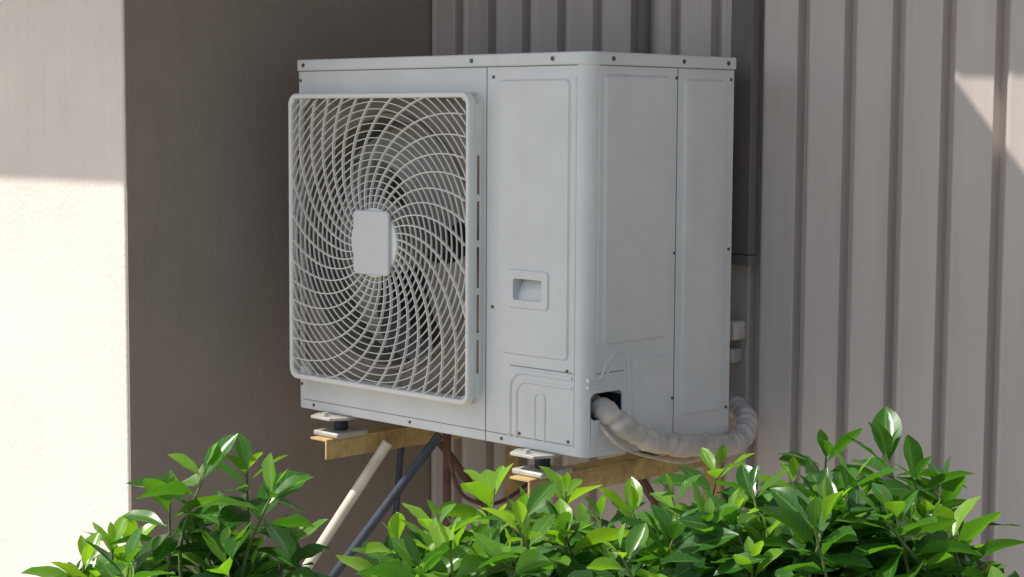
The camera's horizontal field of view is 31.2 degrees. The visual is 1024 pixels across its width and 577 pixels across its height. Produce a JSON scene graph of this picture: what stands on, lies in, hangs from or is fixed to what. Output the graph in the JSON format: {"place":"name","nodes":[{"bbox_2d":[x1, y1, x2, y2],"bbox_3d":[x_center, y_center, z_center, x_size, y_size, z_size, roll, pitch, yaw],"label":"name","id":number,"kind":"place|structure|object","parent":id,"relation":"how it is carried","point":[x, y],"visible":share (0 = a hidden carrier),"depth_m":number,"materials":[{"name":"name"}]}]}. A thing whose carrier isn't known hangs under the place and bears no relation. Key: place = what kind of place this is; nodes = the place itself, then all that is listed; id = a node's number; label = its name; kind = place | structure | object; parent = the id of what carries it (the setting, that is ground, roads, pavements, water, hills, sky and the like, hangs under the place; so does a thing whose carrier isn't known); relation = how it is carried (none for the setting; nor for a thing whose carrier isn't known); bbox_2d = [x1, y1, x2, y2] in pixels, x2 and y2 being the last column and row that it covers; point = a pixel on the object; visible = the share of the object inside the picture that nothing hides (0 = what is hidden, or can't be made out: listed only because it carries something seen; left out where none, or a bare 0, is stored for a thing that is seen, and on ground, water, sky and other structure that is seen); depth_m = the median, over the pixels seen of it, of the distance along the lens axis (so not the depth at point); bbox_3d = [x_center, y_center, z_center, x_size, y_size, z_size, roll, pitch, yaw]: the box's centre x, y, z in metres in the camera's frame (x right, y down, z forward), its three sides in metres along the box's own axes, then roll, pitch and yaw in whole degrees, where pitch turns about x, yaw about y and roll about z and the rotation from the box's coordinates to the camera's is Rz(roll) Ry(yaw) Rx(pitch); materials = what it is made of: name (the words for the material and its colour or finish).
{"place":"outdoors","nodes":[
{"label":"outdoors","id":0,"kind":"place"},
{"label":"ground","id":1,"kind":"structure","parent":0,"visible":0},
{"bbox_2d":[21,432,330,576],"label":"shrub","id":2,"kind":"object","parent":1,"relation":"on","point":[224,548],"visible":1,"depth_m":2.80,"materials":[{"name":"green plant"}]},
{"bbox_2d":[0,0,431,576],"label":"masonry wall","id":3,"kind":"structure","parent":1,"relation":"on","point":[232,79],"depth_m":4.58,"materials":[{"name":"paint"}]},
{"bbox_2d":[124,0,171,569],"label":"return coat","id":4,"kind":"object","parent":3,"relation":"attached to","point":[145,67],"depth_m":4.39,"materials":[{"name":"beige paint"}]},
{"bbox_2d":[303,440,391,569],"bbox_3d":[-0.585,0.810,4.449,0.588,0.894,0.025,0,5,-3],"label":"support pole","id":5,"kind":"object","parent":1,"relation":"on","point":[355,492],"visible":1,"depth_m":4.42,"materials":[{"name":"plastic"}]},
{"bbox_2d":[328,432,442,576],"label":"support pole","id":6,"kind":"object","parent":1,"relation":"on","point":[395,493],"visible":0.87,"depth_m":4.38,"materials":[{"name":"grey metal"}]},
{"bbox_2d":[392,447,403,515],"bbox_3d":[-0.310,0.793,4.598,0.088,0.891,0.016,1,5,11],"label":"support pole","id":7,"kind":"object","parent":1,"relation":"on","point":[398,477],"visible":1,"depth_m":4.55,"materials":[{"name":"metal"}]},
{"bbox_2d":[443,433,450,526],"bbox_3d":[-0.161,0.790,4.534,0.020,0.911,0.076,0,5,0],"label":"support pole","id":8,"kind":"object","parent":1,"relation":"on","point":[446,486],"depth_m":4.48,"materials":[{"name":"metal"}]},
{"bbox_2d":[336,406,1023,576],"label":"shrub","id":9,"kind":"object","parent":1,"relation":"on","point":[825,524],"visible":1,"depth_m":2.65,"materials":[{"name":"green plant"}]},
{"bbox_2d":[431,0,1023,576],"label":"corrugated metal wall","id":10,"kind":"structure","parent":1,"relation":"on","point":[887,270],"depth_m":4.03,"materials":[{"name":"grey metal"}]},
{"bbox_2d":[311,424,519,532],"bbox_3d":[-0.230,0.531,4.624,0.060,0.388,0.662,6,7,45],"label":"wall bracket","id":11,"kind":"object","parent":10,"relation":"attached to","point":[397,436],"depth_m":4.52,"materials":[{"name":"paint"}]},
{"bbox_2d":[288,51,735,478],"bbox_3d":[-0.030,-0.086,4.296,0.971,0.902,0.546,6,7,45],"label":"air conditioner outdoor unit","id":12,"kind":"object","parent":11,"relation":"on","point":[530,253],"visible":1,"depth_m":4.02,"materials":[{"name":"paint"}]},
{"bbox_2d":[447,434,528,505],"bbox_3d":[-0.032,0.415,4.558,0.043,0.243,0.447,4,6,35],"label":"loose cable","id":13,"kind":"object","parent":12,"relation":"attached to","point":[471,500],"visible":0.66,"depth_m":4.42,"materials":[{"name":"rubber"}]},
{"bbox_2d":[591,392,757,463],"bbox_3d":[0.373,0.300,4.068,0.173,0.183,0.566,4,7,38],"label":"insulated pipe bundle","id":14,"kind":"object","parent":12,"relation":"attached to","point":[740,439],"visible":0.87,"depth_m":3.94,"materials":[{"name":"white plastic"}]},
{"bbox_2d":[510,452,723,506],"bbox_3d":[0.248,0.577,4.150,0.060,0.388,0.662,6,7,45],"label":"wall bracket","id":15,"kind":"object","parent":10,"relation":"attached to","point":[611,471],"depth_m":4.11,"materials":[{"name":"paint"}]},
{"bbox_2d":[634,0,649,451],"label":"conduit pipe","id":16,"kind":"object","parent":10,"relation":"attached to","point":[643,27],"visible":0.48,"depth_m":4.41,"materials":[{"name":"paint"}]},
{"bbox_2d":[730,319,745,362],"bbox_3d":[0.509,0.123,4.287,0.065,0.100,0.045,6,7,45],"label":"pipe clamp","id":17,"kind":"object","parent":10,"relation":"attached to","point":[737,329],"visible":0.51,"depth_m":4.27,"materials":[{"name":"metal"}]},
{"bbox_2d":[731,0,759,265],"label":"cable trunking","id":18,"kind":"object","parent":10,"relation":"attached to","point":[745,21],"visible":0.77,"depth_m":4.22,"materials":[{"name":"paint"}]}
]}

